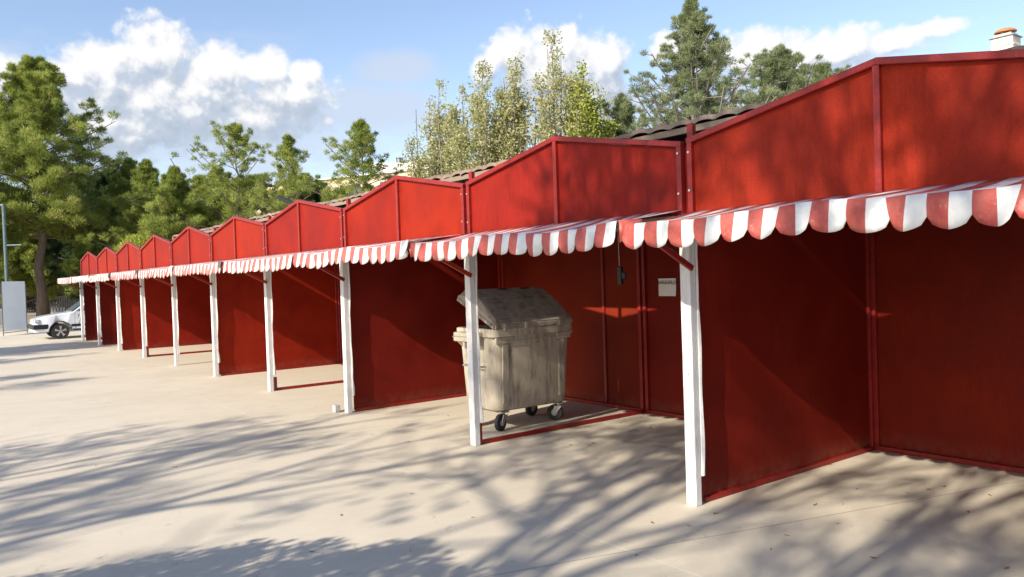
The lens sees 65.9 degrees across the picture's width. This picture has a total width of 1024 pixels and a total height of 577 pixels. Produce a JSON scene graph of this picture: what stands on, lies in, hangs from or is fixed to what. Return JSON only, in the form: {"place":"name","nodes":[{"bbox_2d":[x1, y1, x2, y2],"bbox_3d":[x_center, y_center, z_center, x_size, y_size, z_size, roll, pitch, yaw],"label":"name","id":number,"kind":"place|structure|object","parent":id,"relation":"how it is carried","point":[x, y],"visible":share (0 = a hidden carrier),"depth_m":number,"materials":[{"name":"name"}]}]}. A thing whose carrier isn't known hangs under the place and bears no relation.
{"place":"outdoors","nodes":[
{"label":"outdoors","id":0,"kind":"place"},
{"bbox_2d":[0,309,1,323],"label":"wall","id":1,"kind":"structure","parent":0,"point":[0,316],"depth_m":40.84,"materials":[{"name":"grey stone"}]},
{"bbox_2d":[0,305,62,328],"bbox_3d":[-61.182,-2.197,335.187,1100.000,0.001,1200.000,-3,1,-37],"label":"ground","id":2,"kind":"structure","parent":0,"point":[30,315],"depth_m":52.73,"materials":[{"name":"soil"}]},
{"bbox_2d":[0,204,21,280],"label":"steel pole","id":3,"kind":"object","parent":2,"relation":"on","point":[5,245],"visible":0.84,"depth_m":36.91,"materials":[{"name":"metal"}]},
{"bbox_2d":[0,216,22,276],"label":"pine tree","id":4,"kind":"object","parent":2,"relation":"on","point":[12,239],"visible":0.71,"depth_m":47.38,"materials":[{"name":"green plant"}]},
{"bbox_2d":[0,328,28,331],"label":"kerb","id":5,"kind":"structure","parent":2,"relation":"on","point":[1,330],"depth_m":33.76,"materials":[{"name":"grey concrete"}]},
{"bbox_2d":[0,202,58,311],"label":"pine tree","id":6,"kind":"object","parent":2,"relation":"on","point":[46,254],"visible":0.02,"depth_m":62.44,"materials":[{"name":"green plant"}]},
{"bbox_2d":[0,219,71,303],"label":"pine tree","id":7,"kind":"object","parent":2,"relation":"on","point":[22,257],"visible":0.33,"depth_m":51.54,"materials":[{"name":"green plant"}]},
{"bbox_2d":[0,296,79,311],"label":"dark fence","id":8,"kind":"object","parent":2,"relation":"on","point":[55,303],"visible":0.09,"depth_m":60.36,"materials":[{"name":"black metal"}]},
{"bbox_2d":[0,54,127,316],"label":"pine tree","id":9,"kind":"object","parent":2,"relation":"on","point":[31,121],"visible":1,"depth_m":47.80,"materials":[{"name":"green plant"}]},
{"bbox_2d":[33,212,103,306],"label":"pine tree","id":10,"kind":"object","parent":2,"relation":"on","point":[56,245],"visible":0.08,"depth_m":64.13,"materials":[{"name":"green plant"}]},
{"bbox_2d":[59,224,102,291],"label":"pine tree","id":11,"kind":"object","parent":2,"relation":"on","point":[80,250],"visible":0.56,"depth_m":49.52,"materials":[{"name":"green plant"}]},
{"bbox_2d":[45,169,125,301],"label":"pine tree","id":12,"kind":"object","parent":2,"relation":"on","point":[102,182],"visible":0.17,"depth_m":55.73,"materials":[{"name":"green plant"}]},
{"bbox_2d":[58,156,153,296],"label":"pine tree","id":13,"kind":"object","parent":2,"relation":"on","point":[121,178],"visible":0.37,"depth_m":53.00,"materials":[{"name":"green plant"}]},
{"bbox_2d":[74,157,162,249],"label":"pine tree","id":14,"kind":"object","parent":2,"relation":"on","point":[145,178],"visible":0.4,"depth_m":49.25,"materials":[{"name":"green plant"}]},
{"bbox_2d":[114,233,150,251],"bbox_3d":[-17.487,-0.487,37.028,2.705,4.228,2.569,-3,1,-37],"label":"round shrub","id":15,"kind":"object","parent":2,"relation":"on","point":[138,240],"visible":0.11,"depth_m":36.51,"materials":[{"name":"green plant"}]},
{"bbox_2d":[137,164,222,240],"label":"pine tree","id":16,"kind":"object","parent":2,"relation":"on","point":[172,195],"visible":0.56,"depth_m":45.48,"materials":[{"name":"green plant"}]},
{"bbox_2d":[181,173,216,225],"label":"pine tree","id":17,"kind":"object","parent":2,"relation":"on","point":[196,178],"visible":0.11,"depth_m":51.50,"materials":[{"name":"green plant"}]},
{"bbox_2d":[167,164,255,239],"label":"pine tree","id":18,"kind":"object","parent":2,"relation":"on","point":[204,194],"visible":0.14,"depth_m":49.26,"materials":[{"name":"green plant"}]},
{"bbox_2d":[124,120,314,227],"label":"pine tree","id":19,"kind":"object","parent":2,"relation":"on","point":[234,130],"visible":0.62,"depth_m":43.31,"materials":[{"name":"green plant"}]},
{"bbox_2d":[197,172,285,228],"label":"pine tree","id":20,"kind":"object","parent":2,"relation":"on","point":[245,198],"visible":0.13,"depth_m":47.22,"materials":[{"name":"green plant"}]},
{"bbox_2d":[211,133,342,218],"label":"pine tree","id":21,"kind":"object","parent":2,"relation":"on","point":[287,152],"visible":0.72,"depth_m":41.64,"materials":[{"name":"green plant"}]},
{"bbox_2d":[269,172,327,210],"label":"pine tree","id":22,"kind":"object","parent":2,"relation":"on","point":[315,180],"visible":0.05,"depth_m":49.83,"materials":[{"name":"green plant"}]},
{"bbox_2d":[294,184,325,202],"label":"pine tree","id":23,"kind":"object","parent":2,"relation":"on","point":[315,197],"visible":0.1,"depth_m":46.84,"materials":[{"name":"green plant"}]},
{"bbox_2d":[320,186,351,201],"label":"pine tree","id":24,"kind":"object","parent":2,"relation":"on","point":[340,191],"visible":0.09,"depth_m":45.56,"materials":[{"name":"green plant"}]},
{"bbox_2d":[300,117,408,199],"bbox_3d":[-6.740,-3.526,38.735,9.471,9.549,8.423,-3,1,-37],"label":"pine tree","id":25,"kind":"object","parent":2,"relation":"on","point":[361,136],"visible":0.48,"depth_m":37.75,"materials":[{"name":"green plant"}]},
{"bbox_2d":[591,82,614,137],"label":"poplar tree","id":26,"kind":"object","parent":2,"relation":"on","point":[609,101],"visible":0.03,"depth_m":23.97,"materials":[{"name":"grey plant"}]},
{"bbox_2d":[716,42,823,108],"bbox_3d":[9.292,-3.753,27.220,9.366,9.336,10.636,-3,1,-37],"label":"pine tree","id":27,"kind":"object","parent":2,"relation":"on","point":[779,62],"visible":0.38,"depth_m":26.14,"materials":[{"name":"green plant"}]},
{"bbox_2d":[804,61,851,86],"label":"pine tree","id":28,"kind":"object","parent":2,"relation":"on","point":[823,70],"visible":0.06,"depth_m":29.75,"materials":[{"name":"green plant"}]},
{"bbox_2d":[50,307,67,313],"bbox_3d":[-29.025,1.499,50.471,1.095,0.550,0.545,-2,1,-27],"label":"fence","id":29,"kind":"object","parent":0,"point":[60,308],"visible":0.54,"depth_m":50.25,"materials":[{"name":"metal"}]},
{"bbox_2d":[332,404,339,412],"bbox_3d":[-2.261,1.544,10.165,0.070,0.092,0.090,-3,1,-37],"label":"concrete block","id":30,"kind":"object","parent":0,"point":[336,408],"depth_m":10.13,"materials":[{"name":"white concrete"}]},
{"bbox_2d":[235,162,470,214],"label":"apartment building","id":31,"kind":"structure","parent":0,"point":[388,170],"depth_m":80.13,"materials":[{"name":"white"}]},
{"bbox_2d":[396,157,402,162],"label":"water tank","id":32,"kind":"object","parent":31,"relation":"on","point":[399,159],"visible":0.64,"depth_m":80.21,"materials":[{"name":"metal"}]},
{"bbox_2d":[0,330,1023,576],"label":"concrete yard","id":33,"kind":"structure","parent":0,"point":[98,444],"depth_m":6.10,"materials":[{"name":"beige concrete"}]},
{"bbox_2d":[1,281,27,335],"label":"display board","id":34,"kind":"object","parent":33,"relation":"on","point":[14,304],"visible":1,"depth_m":30.69,"materials":[{"name":"metal"}]},
{"bbox_2d":[27,301,84,338],"bbox_3d":[-14.988,1.000,28.333,3.980,1.383,1.708,-3,1,-37],"label":"parked car","id":35,"kind":"object","parent":33,"relation":"on","point":[69,319],"visible":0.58,"depth_m":27.11,"materials":[{"name":"paint"}]},
{"bbox_2d":[57,252,101,340],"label":"market stall","id":36,"kind":"object","parent":33,"relation":"on","point":[88,263],"visible":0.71,"depth_m":25.67,"materials":[{"name":"red paint"}]},
{"bbox_2d":[70,247,121,345],"bbox_3d":[-10.713,0.221,22.872,3.271,2.850,2.862,-3,1,-37],"label":"market stall","id":37,"kind":"object","parent":33,"relation":"on","point":[106,293],"visible":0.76,"depth_m":23.46,"materials":[{"name":"red paint"}]},
{"bbox_2d":[87,241,216,350],"bbox_3d":[-9.026,0.201,20.657,3.271,2.857,2.873,-3,1,-37],"label":"market stall","id":38,"kind":"object","parent":33,"relation":"on","point":[194,309],"visible":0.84,"depth_m":21.77,"materials":[{"name":"red paint"}]},
{"bbox_2d":[108,235,217,356],"bbox_3d":[-7.343,0.180,18.445,3.271,2.864,2.894,-3,1,-37],"label":"market stall","id":39,"kind":"object","parent":33,"relation":"on","point":[155,251],"visible":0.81,"depth_m":18.25,"materials":[{"name":"red paint"}]},
{"bbox_2d":[134,226,338,365],"bbox_3d":[-5.659,0.164,16.210,3.241,2.864,2.878,-3,1,-37],"label":"market stall","id":40,"kind":"object","parent":33,"relation":"on","point":[190,245],"visible":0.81,"depth_m":15.88,"materials":[{"name":"red paint"}]},
{"bbox_2d":[169,216,351,376],"bbox_3d":[-3.975,0.155,13.999,3.241,2.847,2.900,-3,1,-37],"label":"market stall","id":41,"kind":"object","parent":33,"relation":"on","point":[307,325],"visible":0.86,"depth_m":15.03,"materials":[{"name":"red paint"}]},
{"bbox_2d":[217,199,343,391],"bbox_3d":[-2.285,0.132,11.779,3.241,2.859,2.898,-3,1,-37],"label":"market stall","id":42,"kind":"object","parent":33,"relation":"on","point":[299,226],"visible":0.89,"depth_m":11.29,"materials":[{"name":"red paint"}]},
{"bbox_2d":[404,95,464,176],"bbox_3d":[-2.401,-2.251,24.008,1.744,7.208,2.187,-3,1,-37],"label":"poplar tree","id":43,"kind":"object","parent":33,"relation":"on","point":[433,143],"visible":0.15,"depth_m":23.75,"materials":[{"name":"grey plant"}]},
{"bbox_2d":[401,78,475,178],"bbox_3d":[-2.011,-2.332,22.857,2.291,7.385,2.038,-3,1,-37],"label":"poplar tree","id":44,"kind":"object","parent":33,"relation":"on","point":[454,113],"visible":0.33,"depth_m":22.82,"materials":[{"name":"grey plant"}]},
{"bbox_2d":[428,77,476,174],"bbox_3d":[-1.427,-2.584,24.015,2.261,7.810,1.778,-3,1,-37],"label":"poplar tree","id":45,"kind":"object","parent":33,"relation":"on","point":[463,89],"visible":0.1,"depth_m":23.82,"materials":[{"name":"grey plant"}]},
{"bbox_2d":[293,175,645,412],"bbox_3d":[-0.571,0.115,9.537,3.230,2.858,2.833,-3,1,-37],"label":"market stall","id":46,"kind":"object","parent":33,"relation":"on","point":[407,312],"visible":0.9,"depth_m":10.19,"materials":[{"name":"red paint"}]},
{"bbox_2d":[443,59,520,172],"bbox_3d":[-0.772,-2.452,22.052,2.097,7.572,2.086,-3,1,-37],"label":"poplar tree","id":47,"kind":"object","parent":33,"relation":"on","point":[480,111],"visible":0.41,"depth_m":21.71,"materials":[{"name":"green plant"}]},
{"bbox_2d":[452,287,572,430],"bbox_3d":[0.045,0.764,9.030,1.430,1.538,0.785,-3,1,-37],"label":"wheeled dustbin","id":48,"kind":"object","parent":33,"relation":"on","point":[524,333],"visible":0.84,"depth_m":8.74,"materials":[{"name":"plastic"}]},
{"bbox_2d":[483,51,548,160],"bbox_3d":[0.167,-2.655,22.183,1.960,7.911,1.958,-3,1,-37],"label":"poplar tree","id":49,"kind":"object","parent":33,"relation":"on","point":[520,124],"visible":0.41,"depth_m":21.71,"materials":[{"name":"green plant"}]},
{"bbox_2d":[401,136,685,445],"bbox_3d":[1.106,0.096,7.325,3.241,2.863,2.861,-3,1,-37],"label":"market stall","id":50,"kind":"object","parent":33,"relation":"on","point":[550,195],"visible":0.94,"depth_m":6.91,"materials":[{"name":"red paint"}]},
{"bbox_2d":[617,239,626,284],"bbox_3d":[0.997,-0.397,7.214,0.040,0.728,0.097,-3,1,-37],"label":"hanging socket","id":51,"kind":"object","parent":50,"relation":"hanging from","point":[621,275],"visible":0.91,"depth_m":7.22,"materials":[{"name":"black plastic"}]},
{"bbox_2d":[658,278,675,295],"bbox_3d":[1.778,-0.014,9.061,0.013,0.203,0.264,-3,1,-37],"label":"paper notice","id":52,"kind":"object","parent":50,"relation":"attached to","point":[667,286],"visible":1,"depth_m":9.06,"materials":[{"name":"white paper"}]},
{"bbox_2d":[527,27,592,144],"bbox_3d":[1.318,-2.829,21.026,2.003,8.222,1.606,-2,1,-6],"label":"poplar tree","id":53,"kind":"object","parent":33,"relation":"on","point":[555,123],"visible":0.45,"depth_m":20.84,"materials":[{"name":"green plant"}]},
{"bbox_2d":[561,60,619,137],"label":"poplar tree","id":54,"kind":"object","parent":33,"relation":"on","point":[594,121],"visible":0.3,"depth_m":20.69,"materials":[{"name":"green plant"}]},
{"bbox_2d":[172,27,1023,239],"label":"tiled building","id":55,"kind":"structure","parent":33,"relation":"on","point":[1008,38],"depth_m":6.76,"materials":[{"name":"tile"}]},
{"bbox_2d":[277,195,293,203],"bbox_3d":[-3.766,-1.367,13.393,0.673,0.475,0.128,-1,1,35],"label":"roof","id":56,"kind":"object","parent":55,"relation":"attached to","point":[286,200],"visible":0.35,"depth_m":13.43,"materials":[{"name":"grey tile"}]},
{"bbox_2d":[600,92,665,137],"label":"pine tree","id":57,"kind":"object","parent":33,"relation":"on","point":[623,118],"visible":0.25,"depth_m":21.86,"materials":[{"name":"green plant"}]},
{"bbox_2d":[579,0,780,136],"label":"pine tree","id":58,"kind":"object","parent":33,"relation":"on","point":[695,31],"visible":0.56,"depth_m":19.45,"materials":[{"name":"green plant"}]},
{"bbox_2d":[619,49,1023,506],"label":"market stall","id":59,"kind":"object","parent":33,"relation":"on","point":[849,243],"visible":1,"depth_m":5.97,"materials":[{"name":"red paint"}]},
{"bbox_2d":[0,0,1023,192],"label":"sky","id":60,"kind":"structure","parent":0,"point":[307,70],"materials":[{"name":"blue"}]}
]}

